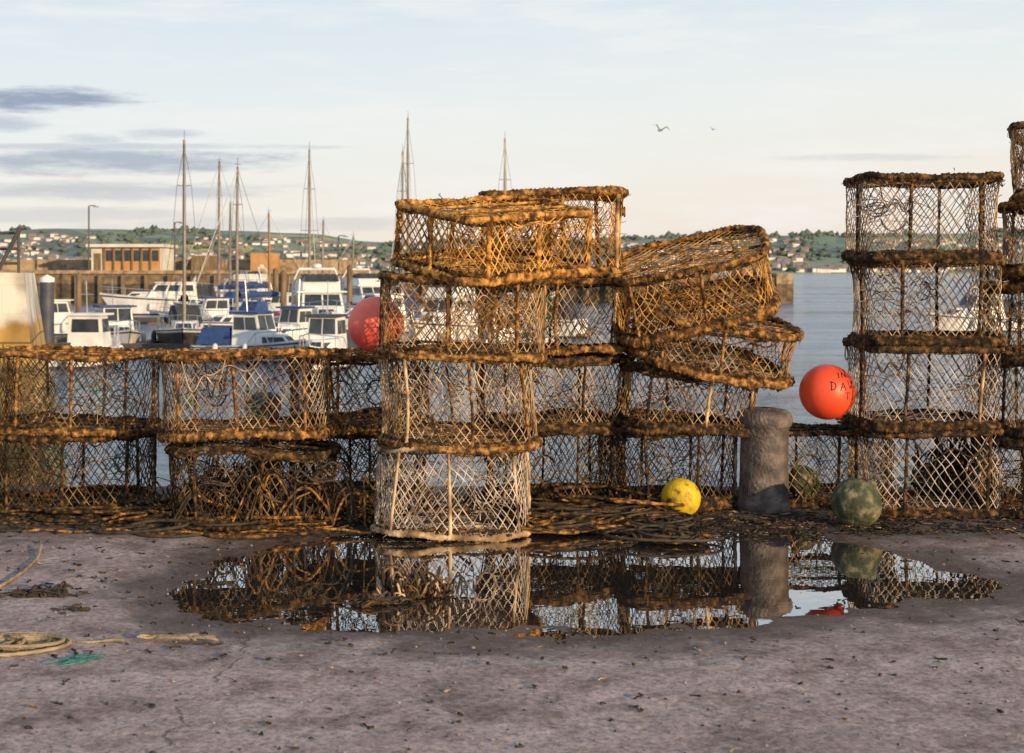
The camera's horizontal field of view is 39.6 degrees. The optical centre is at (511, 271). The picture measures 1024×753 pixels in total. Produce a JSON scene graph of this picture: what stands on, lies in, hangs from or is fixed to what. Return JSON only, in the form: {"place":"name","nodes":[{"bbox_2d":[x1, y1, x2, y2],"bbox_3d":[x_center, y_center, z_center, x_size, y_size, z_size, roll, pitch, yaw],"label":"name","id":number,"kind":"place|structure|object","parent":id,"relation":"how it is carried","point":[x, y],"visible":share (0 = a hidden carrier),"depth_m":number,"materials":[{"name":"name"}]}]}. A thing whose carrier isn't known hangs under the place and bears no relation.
{"place":"outdoors","nodes":[
{"label":"outdoors","id":0,"kind":"place"},
{"bbox_2d":[86,244,279,269],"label":"harbour building","id":1,"kind":"structure","parent":0,"point":[130,257],"depth_m":162.95,"materials":[{"name":"beige paint"}]},
{"bbox_2d":[0,487,1023,752],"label":"quay ground","id":2,"kind":"structure","parent":0,"point":[540,723],"depth_m":5.52,"materials":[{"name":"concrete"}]},
{"bbox_2d":[0,581,91,597],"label":"weed clump","id":3,"kind":"object","parent":2,"relation":"on","point":[40,591],"visible":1,"depth_m":6.87,"materials":[{"name":"plant"}]},
{"bbox_2d":[0,631,124,656],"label":"rope coil","id":4,"kind":"object","parent":2,"relation":"on","point":[25,641],"visible":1,"depth_m":5.98,"materials":[{"name":"beige fabric"}]},
{"bbox_2d":[50,605,89,611],"bbox_3d":[-2.051,1.565,6.596,0.197,0.027,0.085,0,0,0],"label":"weed clump","id":5,"kind":"object","parent":2,"relation":"on","point":[72,608],"visible":0.99,"depth_m":6.58,"materials":[{"name":"brown plant"}]},
{"bbox_2d":[45,654,105,665],"bbox_3d":[-1.752,1.562,5.721,0.245,0.011,0.122,0,0,-30],"label":"twine tangle","id":6,"kind":"object","parent":2,"relation":"on","point":[75,658],"visible":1,"depth_m":5.71,"materials":[{"name":"green plastic"}]},
{"bbox_2d":[0,429,160,514],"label":"lobster pot","id":7,"kind":"object","parent":2,"relation":"on","point":[89,492],"visible":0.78,"depth_m":9.33,"materials":[{"name":"wicker"}]},
{"bbox_2d":[0,344,162,443],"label":"lobster pot","id":8,"kind":"object","parent":7,"relation":"on","point":[78,424],"visible":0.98,"depth_m":9.39,"materials":[{"name":"brown wicker"}]},
{"bbox_2d":[136,633,218,640],"bbox_3d":[-1.418,1.556,6.055,0.364,0.020,0.083,0,0,9],"label":"rope scrap","id":9,"kind":"object","parent":2,"relation":"on","point":[191,636],"visible":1,"depth_m":6.04,"materials":[{"name":"beige fabric"}]},
{"bbox_2d":[0,527,370,587],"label":"mooring rope","id":10,"kind":"object","parent":2,"relation":"on","point":[24,570],"visible":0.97,"depth_m":8.49,"materials":[{"name":"brown fabric"}]},
{"bbox_2d":[144,456,316,513],"bbox_3d":[-1.813,1.356,9.219,1.162,0.409,0.478,0,0,0],"label":"net heap","id":11,"kind":"object","parent":2,"relation":"on","point":[226,479],"visible":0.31,"depth_m":9.14,"materials":[{"name":"fabric"}]},
{"bbox_2d":[0,461,472,538],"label":"rope pile","id":12,"kind":"object","parent":2,"relation":"on","point":[159,518],"visible":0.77,"depth_m":8.68,"materials":[{"name":"brown fabric"}]},
{"bbox_2d":[164,438,343,530],"bbox_3d":[-1.625,1.327,9.015,1.126,0.644,0.942,0,0,-11],"label":"lobster pot","id":13,"kind":"object","parent":2,"relation":"on","point":[325,450],"visible":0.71,"depth_m":8.72,"materials":[{"name":"wicker"}]},
{"bbox_2d":[152,345,337,446],"bbox_3d":[-1.682,0.773,8.988,1.125,0.663,0.977,-2,2,-3],"label":"lobster pot","id":14,"kind":"object","parent":13,"relation":"on","point":[186,431],"visible":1,"depth_m":8.69,"materials":[{"name":"brown wicker"}]},
{"bbox_2d":[249,392,281,491],"bbox_3d":[-1.752,1.224,10.100,0.228,0.732,0.228,0,0,0],"label":"mooring bollard","id":15,"kind":"object","parent":2,"relation":"on","point":[271,395],"visible":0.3,"depth_m":10.02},
{"bbox_2d":[284,433,430,508],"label":"lobster pot","id":16,"kind":"object","parent":2,"relation":"on","point":[357,484],"visible":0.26,"depth_m":9.54,"materials":[{"name":"wicker"}]},
{"bbox_2d":[285,347,433,439],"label":"lobster pot","id":17,"kind":"object","parent":16,"relation":"on","point":[365,420],"visible":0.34,"depth_m":9.55,"materials":[{"name":"brown wicker"}]},
{"bbox_2d":[348,296,403,363],"bbox_3d":[-0.880,0.388,9.320,0.369,0.450,0.369,-15,0,0],"label":"fishing buoy","id":18,"kind":"object","parent":17,"relation":"on","point":[363,324],"visible":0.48,"depth_m":9.19,"materials":[{"name":"plastic"}]},
{"bbox_2d":[370,439,530,543],"bbox_3d":[-0.363,1.315,8.708,1.002,0.606,0.959,0,0,0],"label":"lobster pot","id":19,"kind":"object","parent":2,"relation":"on","point":[424,522],"visible":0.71,"depth_m":8.41,"materials":[{"name":"wicker"}]},
{"bbox_2d":[372,346,542,457],"bbox_3d":[-0.334,0.782,8.702,1.037,0.618,0.959,0,0,-6],"label":"lobster pot","id":20,"kind":"object","parent":19,"relation":"on","point":[481,439],"visible":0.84,"depth_m":8.42,"materials":[{"name":"brown wicker"}]},
{"bbox_2d":[374,270,552,365],"bbox_3d":[-0.301,0.290,8.722,1.088,0.576,0.950,2,1,3],"label":"lobster pot","id":21,"kind":"object","parent":20,"relation":"on","point":[509,352],"visible":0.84,"depth_m":8.43,"materials":[{"name":"brown wicker"}]},
{"bbox_2d":[386,193,594,290],"bbox_3d":[-0.119,-0.186,8.653,1.098,0.497,0.906,-5,12,-42],"label":"lobster pot","id":22,"kind":"object","parent":21,"relation":"on","point":[505,266],"visible":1,"depth_m":8.49,"materials":[{"name":"orange wicker"}]},
{"bbox_2d":[0,486,1023,749],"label":"seaweed debris","id":23,"kind":"object","parent":2,"relation":"on","point":[748,520],"visible":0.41,"depth_m":8.64,"materials":[{"name":"plant"}]},
{"bbox_2d":[479,429,627,510],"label":"lobster pot","id":24,"kind":"object","parent":2,"relation":"on","point":[576,470],"visible":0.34,"depth_m":9.46,"materials":[{"name":"wicker"}]},
{"bbox_2d":[474,352,635,436],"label":"lobster pot","id":25,"kind":"object","parent":24,"relation":"on","point":[570,420],"visible":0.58,"depth_m":9.44,"materials":[{"name":"wicker"}]},
{"bbox_2d":[472,275,630,357],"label":"lobster pot","id":26,"kind":"object","parent":25,"relation":"on","point":[557,347],"visible":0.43,"depth_m":9.38,"materials":[{"name":"brown wicker"}]},
{"bbox_2d":[478,185,630,279],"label":"lobster pot","id":27,"kind":"object","parent":26,"relation":"on","point":[615,195],"visible":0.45,"depth_m":9.43,"materials":[{"name":"brown wicker"}]},
{"bbox_2d":[167,528,1002,640],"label":"puddle water","id":28,"kind":"structure","parent":2,"relation":"on","point":[606,584],"depth_m":7.24,"materials":[{"name":"clear liquid"}]},
{"bbox_2d":[330,592,412,607],"bbox_3d":[-0.673,1.561,6.804,0.376,0.061,0.196,0,0,-23],"label":"weed clump","id":29,"kind":"object","parent":28,"relation":"on","point":[366,600],"visible":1,"depth_m":6.78,"materials":[{"name":"plant"}]},
{"bbox_2d":[376,563,467,598],"bbox_3d":[-0.442,1.514,6.939,0.454,0.157,0.179,0,0,0],"label":"weed clump","id":30,"kind":"object","parent":28,"relation":"on","point":[412,584],"visible":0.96,"depth_m":6.93,"materials":[{"name":"plant"}]},
{"bbox_2d":[626,530,721,543],"bbox_3d":[0.953,1.543,8.322,0.563,0.076,0.220,0,0,0],"label":"weed clump","id":31,"kind":"object","parent":28,"relation":"on","point":[700,535],"visible":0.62,"depth_m":8.28,"materials":[{"name":"plant"}]},
{"bbox_2d":[496,482,724,541],"bbox_3d":[0.585,1.491,8.962,1.407,0.182,1.611,0,0,0],"label":"rope pile","id":32,"kind":"object","parent":2,"relation":"on","point":[577,516],"visible":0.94,"depth_m":8.73,"materials":[{"name":"brown fabric"}]},
{"bbox_2d":[598,416,737,512],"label":"lobster pot","id":33,"kind":"object","parent":2,"relation":"on","point":[713,498],"visible":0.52,"depth_m":9.37,"materials":[{"name":"wicker"}]},
{"bbox_2d":[610,360,762,440],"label":"lobster pot","id":34,"kind":"object","parent":33,"relation":"on","point":[681,421],"visible":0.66,"depth_m":9.31,"materials":[{"name":"wicker"}]},
{"bbox_2d":[624,291,803,394],"bbox_3d":[1.335,0.469,9.529,1.164,0.439,0.901,10,10,-3],"label":"lobster pot","id":35,"kind":"object","parent":34,"relation":"on","point":[778,378],"visible":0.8,"depth_m":9.23,"materials":[{"name":"brown wicker"}]},
{"bbox_2d":[606,224,780,351],"bbox_3d":[1.189,0.102,9.482,1.136,0.548,0.988,-12,13,6],"label":"lobster pot","id":36,"kind":"object","parent":35,"relation":"on","point":[760,311],"visible":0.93,"depth_m":9.25,"materials":[{"name":"brown wicker"}]},
{"bbox_2d":[661,478,700,515],"bbox_3d":[1.092,1.465,9.200,0.250,0.257,0.247,0,0,-18],"label":"fishing buoy","id":37,"kind":"object","parent":2,"relation":"on","point":[686,492],"visible":0.86,"depth_m":9.11,"materials":[{"name":"plastic"}]},
{"bbox_2d":[736,407,792,513],"bbox_3d":[1.666,1.244,9.398,0.369,0.691,0.369,1,0,0],"label":"mooring bollard","id":38,"kind":"object","parent":2,"relation":"on","point":[764,476],"visible":0.92,"depth_m":9.26,"materials":[{"name":"grey stone"}]},
{"bbox_2d":[737,422,901,508],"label":"lobster pot","id":39,"kind":"object","parent":2,"relation":"on","point":[826,490],"visible":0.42,"depth_m":9.54,"materials":[{"name":"wicker"}]},
{"bbox_2d":[789,461,819,500],"bbox_3d":[1.945,1.398,9.546,0.210,0.303,0.210,-30,10,0],"label":"fishing buoy","id":40,"kind":"object","parent":39,"relation":"in","point":[799,478],"visible":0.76,"depth_m":9.47,"materials":[{"name":"plastic"}]},
{"bbox_2d":[799,364,855,423],"bbox_3d":[2.072,0.811,9.350,0.363,0.400,0.363,0,0,21],"label":"fishing buoy","id":41,"kind":"object","parent":39,"relation":"on","point":[827,391],"visible":1,"depth_m":9.22,"materials":[{"name":"plastic"}]},
{"bbox_2d":[831,476,881,527],"bbox_3d":[2.130,1.423,8.800,0.309,0.330,0.315,0,0,13],"label":"fishing buoy","id":42,"kind":"object","parent":2,"relation":"on","point":[856,502],"visible":0.98,"depth_m":8.69,"materials":[{"name":"plastic"}]},
{"bbox_2d":[843,423,1007,517],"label":"lobster pot","id":43,"kind":"object","parent":2,"relation":"on","point":[936,505],"visible":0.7,"depth_m":9.06,"materials":[{"name":"wicker"}]},
{"bbox_2d":[840,337,1005,434],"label":"lobster pot","id":44,"kind":"object","parent":43,"relation":"on","point":[917,420],"visible":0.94,"depth_m":9.09,"materials":[{"name":"wicker"}]},
{"bbox_2d":[847,258,1008,354],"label":"lobster pot","id":45,"kind":"object","parent":44,"relation":"on","point":[901,336],"visible":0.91,"depth_m":9.09,"materials":[{"name":"wicker"}]},
{"bbox_2d":[841,168,1005,267],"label":"lobster pot","id":46,"kind":"object","parent":45,"relation":"on","point":[912,182],"visible":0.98,"depth_m":9.09,"materials":[{"name":"wicker"}]},
{"bbox_2d":[910,430,1022,494],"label":"net heap","id":47,"kind":"object","parent":2,"relation":"on","point":[957,467],"visible":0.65,"depth_m":9.70,"materials":[{"name":"fabric"}]},
{"bbox_2d":[973,435,1023,520],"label":"lobster pot","id":48,"kind":"object","parent":2,"relation":"on","point":[1012,506],"visible":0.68,"depth_m":9.18,"materials":[{"name":"wicker"}]},
{"bbox_2d":[975,356,1023,439],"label":"lobster pot","id":49,"kind":"object","parent":48,"relation":"on","point":[1013,428],"visible":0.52,"depth_m":9.15,"materials":[{"name":"wicker"}]},
{"bbox_2d":[977,280,1023,367],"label":"lobster pot","id":50,"kind":"object","parent":49,"relation":"on","point":[1014,351],"visible":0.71,"depth_m":9.18,"materials":[{"name":"brown wicker"}]},
{"bbox_2d":[995,199,1023,282],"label":"lobster pot","id":51,"kind":"object","parent":50,"relation":"on","point":[1013,272],"visible":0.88,"depth_m":9.21,"materials":[{"name":"brown wicker"}]},
{"bbox_2d":[1007,121,1023,216],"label":"lobster pot","id":52,"kind":"object","parent":51,"relation":"on","point":[1016,139],"visible":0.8,"depth_m":9.24,"materials":[{"name":"brown wicker"}]},
{"bbox_2d":[0,229,1023,273],"bbox_3d":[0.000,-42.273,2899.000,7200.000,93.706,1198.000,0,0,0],"label":"coastal hills","id":53,"kind":"structure","parent":0,"point":[835,242],"depth_m":2709.77,"materials":[{"name":"green plant"}]},
{"bbox_2d":[0,224,1021,271],"bbox_3d":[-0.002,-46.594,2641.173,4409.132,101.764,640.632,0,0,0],"label":"distant trees","id":54,"kind":"object","parent":53,"relation":"on","point":[155,229],"visible":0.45,"depth_m":2693.70,"materials":[{"name":"green plant"}]},
{"bbox_2d":[0,232,1023,272],"bbox_3d":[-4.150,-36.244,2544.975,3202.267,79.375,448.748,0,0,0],"label":"coastal town","id":55,"kind":"object","parent":53,"relation":"on","point":[34,238],"visible":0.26,"depth_m":2595.92,"materials":[{"name":"brick"}]},
{"bbox_2d":[0,0,1023,242],"label":"sky","id":56,"kind":"structure","parent":0,"point":[801,98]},
{"bbox_2d":[39,274,1023,485],"bbox_3d":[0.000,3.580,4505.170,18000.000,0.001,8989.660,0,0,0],"label":"sea water","id":57,"kind":"structure","parent":0,"point":[819,311],"depth_m":43.46,"materials":[{"name":"liquid"}]},
{"bbox_2d":[0,272,67,485],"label":"stone slip wall","id":58,"kind":"structure","parent":57,"relation":"in","point":[20,319],"depth_m":17.48,"materials":[{"name":"beige stone"}]},
{"bbox_2d":[0,227,21,272],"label":"metal railing","id":59,"kind":"object","parent":58,"relation":"on","point":[16,236],"visible":0.86,"depth_m":17.78,"materials":[{"name":"metal"}]},
{"bbox_2d":[39,274,54,342],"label":"mooring pile","id":60,"kind":"object","parent":57,"relation":"in","point":[47,281],"visible":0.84,"depth_m":66.73,"materials":[{"name":"grey metal"}]},
{"bbox_2d":[54,299,94,335],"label":"fishing boat","id":61,"kind":"object","parent":57,"relation":"on","point":[62,307],"visible":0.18,"depth_m":79.33,"materials":[{"name":"white plastic"}]},
{"bbox_2d":[75,272,81,312],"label":"mooring pile","id":62,"kind":"object","parent":57,"relation":"in","point":[78,275],"visible":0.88,"depth_m":99.83,"materials":[{"name":"brown wood"}]},
{"bbox_2d":[49,281,122,370],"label":"fishing boat","id":63,"kind":"object","parent":57,"relation":"on","point":[88,329],"visible":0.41,"depth_m":53.33,"materials":[{"name":"white plastic"}]},
{"bbox_2d":[93,279,145,342],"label":"fishing boat","id":64,"kind":"object","parent":57,"relation":"on","point":[121,319],"visible":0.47,"depth_m":65.46,"materials":[{"name":"white plastic"}]},
{"bbox_2d":[99,263,216,314],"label":"motor cruiser","id":65,"kind":"object","parent":57,"relation":"on","point":[148,303],"visible":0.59,"depth_m":116.71,"materials":[{"name":"white plastic"}]},
{"bbox_2d":[151,130,210,343],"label":"sailing yacht","id":66,"kind":"object","parent":57,"relation":"on","point":[184,323],"visible":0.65,"depth_m":64.93,"materials":[{"name":"white plastic"}]},
{"bbox_2d":[159,277,239,323],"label":"fishing boat","id":67,"kind":"object","parent":57,"relation":"on","point":[215,303],"visible":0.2,"depth_m":87.39,"materials":[{"name":"white plastic"}]},
{"bbox_2d":[45,317,356,349],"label":"pontoon","id":68,"kind":"object","parent":57,"relation":"on","point":[140,344],"visible":0.07,"depth_m":63.07,"materials":[{"name":"metal"}]},
{"bbox_2d":[173,155,267,308],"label":"sailing yacht","id":69,"kind":"object","parent":57,"relation":"on","point":[227,294],"visible":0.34,"depth_m":111.90,"materials":[{"name":"brown"}]},
{"bbox_2d":[200,198,265,300],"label":"sailing yacht","id":70,"kind":"object","parent":57,"relation":"on","point":[230,263],"visible":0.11,"depth_m":131.91,"materials":[{"name":"brown"}]},
{"bbox_2d":[189,158,281,326],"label":"sailing yacht","id":71,"kind":"object","parent":57,"relation":"on","point":[223,320],"visible":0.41,"depth_m":74.00,"materials":[{"name":"white plastic"}]},
{"bbox_2d":[186,263,290,299],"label":"motor cruiser","id":72,"kind":"object","parent":57,"relation":"on","point":[253,277],"visible":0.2,"depth_m":143.69,"materials":[{"name":"white plastic"}]},
{"bbox_2d":[190,280,306,363],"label":"fishing boat","id":73,"kind":"object","parent":57,"relation":"on","point":[248,329],"visible":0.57,"depth_m":55.52,"materials":[{"name":"white plastic"}]},
{"bbox_2d":[229,212,303,304],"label":"sailing yacht","id":74,"kind":"object","parent":57,"relation":"on","point":[268,286],"visible":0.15,"depth_m":119.90,"materials":[{"name":"brown"}]},
{"bbox_2d":[273,268,278,290],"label":"mooring pile","id":75,"kind":"object","parent":57,"relation":"in","point":[275,274],"visible":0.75,"depth_m":149.74,"materials":[{"name":"brown wood"}]},
{"bbox_2d":[267,276,291,315],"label":"fishing boat","id":76,"kind":"object","parent":57,"relation":"on","point":[274,302],"visible":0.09,"depth_m":103.32,"materials":[{"name":"white plastic"}]},
{"bbox_2d":[280,270,286,312],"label":"mooring pile","id":77,"kind":"object","parent":57,"relation":"in","point":[283,287],"visible":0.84,"depth_m":99.81,"materials":[{"name":"brown wood"}]},
{"bbox_2d":[275,279,314,339],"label":"fishing boat","id":78,"kind":"object","parent":57,"relation":"on","point":[291,317],"visible":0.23,"depth_m":63.66,"materials":[{"name":"white plastic"}]},
{"bbox_2d":[285,142,323,305],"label":"sailing yacht","id":79,"kind":"object","parent":57,"relation":"on","point":[309,195],"visible":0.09,"depth_m":85.96,"materials":[{"name":"brown"}]},
{"bbox_2d":[290,216,346,290],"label":"sailing yacht","id":80,"kind":"object","parent":57,"relation":"on","point":[322,225],"visible":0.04,"depth_m":139.90,"materials":[{"name":"brown wood"}]},
{"bbox_2d":[291,242,350,329],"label":"motor cruiser","id":81,"kind":"object","parent":57,"relation":"on","point":[314,287],"visible":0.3,"depth_m":73.81,"materials":[{"name":"white plastic"}]},
{"bbox_2d":[299,281,357,372],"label":"fishing boat","id":82,"kind":"object","parent":57,"relation":"on","point":[327,330],"visible":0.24,"depth_m":51.63,"materials":[{"name":"white plastic"}]},
{"bbox_2d":[347,264,352,308],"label":"mooring pile","id":83,"kind":"object","parent":57,"relation":"in","point":[349,283],"visible":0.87,"depth_m":99.84,"materials":[{"name":"brown wood"}]},
{"bbox_2d":[330,231,384,286],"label":"sailing yacht","id":84,"kind":"object","parent":57,"relation":"on","point":[353,234],"visible":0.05,"depth_m":127.92,"materials":[{"name":"brown wood"}]},
{"bbox_2d":[341,250,396,309],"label":"motor cruiser","id":85,"kind":"object","parent":57,"relation":"on","point":[364,283],"visible":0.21,"depth_m":104.88,"materials":[{"name":"white plastic"}]},
{"bbox_2d":[345,268,419,332],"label":"motor cruiser","id":86,"kind":"object","parent":57,"relation":"on","point":[367,295],"visible":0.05,"depth_m":82.01,"materials":[{"name":"white plastic"}]},
{"bbox_2d":[0,260,793,302],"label":"harbour pier","id":87,"kind":"structure","parent":57,"relation":"on","point":[62,272],"depth_m":160.00,"materials":[{"name":"brown wood"}]},
{"bbox_2d":[88,205,98,269],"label":"street lamp","id":88,"kind":"object","parent":87,"relation":"on","point":[89,235],"visible":1,"depth_m":160.94,"materials":[{"name":"metal"}]},
{"bbox_2d":[174,222,181,269],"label":"street lamp","id":89,"kind":"object","parent":87,"relation":"on","point":[175,243],"visible":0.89,"depth_m":160.95,"materials":[{"name":"metal"}]},
{"bbox_2d":[338,235,347,269],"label":"street lamp","id":90,"kind":"object","parent":87,"relation":"on","point":[338,248],"visible":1,"depth_m":160.91,"materials":[{"name":"metal"}]},
{"bbox_2d":[389,149,421,317],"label":"sailing yacht","id":91,"kind":"object","parent":57,"relation":"on","point":[402,241],"visible":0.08,"depth_m":83.97,"materials":[{"name":"brown"}]},
{"bbox_2d":[392,118,426,304],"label":"sailing yacht","id":92,"kind":"object","parent":57,"relation":"on","point":[408,163],"visible":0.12,"depth_m":91.96,"materials":[{"name":"brown wood"}]},
{"bbox_2d":[409,285,481,344],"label":"motor cruiser","id":93,"kind":"object","parent":57,"relation":"on","point":[440,315],"visible":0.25,"depth_m":69.68,"materials":[{"name":"white plastic"}]},
{"bbox_2d":[437,293,558,344],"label":"fishing boat","id":94,"kind":"object","parent":57,"relation":"on","point":[444,336],"visible":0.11,"depth_m":59.38,"materials":[{"name":"white plastic"}]},
{"bbox_2d":[495,138,511,303],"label":"sailing yacht","id":95,"kind":"object","parent":57,"relation":"on","point":[504,179],"visible":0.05,"depth_m":89.98,"materials":[{"name":"brown"}]},
{"bbox_2d":[1,486,1020,487],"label":"quay wall","id":96,"kind":"structure","parent":57,"relation":"in","point":[429,486],"depth_m":10.59,"materials":[{"name":"stone"}]},
{"bbox_2d":[474,291,594,337],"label":"motor cruiser","id":97,"kind":"object","parent":57,"relation":"on","point":[574,321],"visible":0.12,"depth_m":76.24,"materials":[{"name":"white plastic"}]},
{"bbox_2d":[926,293,1023,331],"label":"motor cruiser","id":98,"kind":"object","parent":57,"relation":"on","point":[963,302],"visible":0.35,"depth_m":83.16,"materials":[{"name":"white plastic"}]}
]}

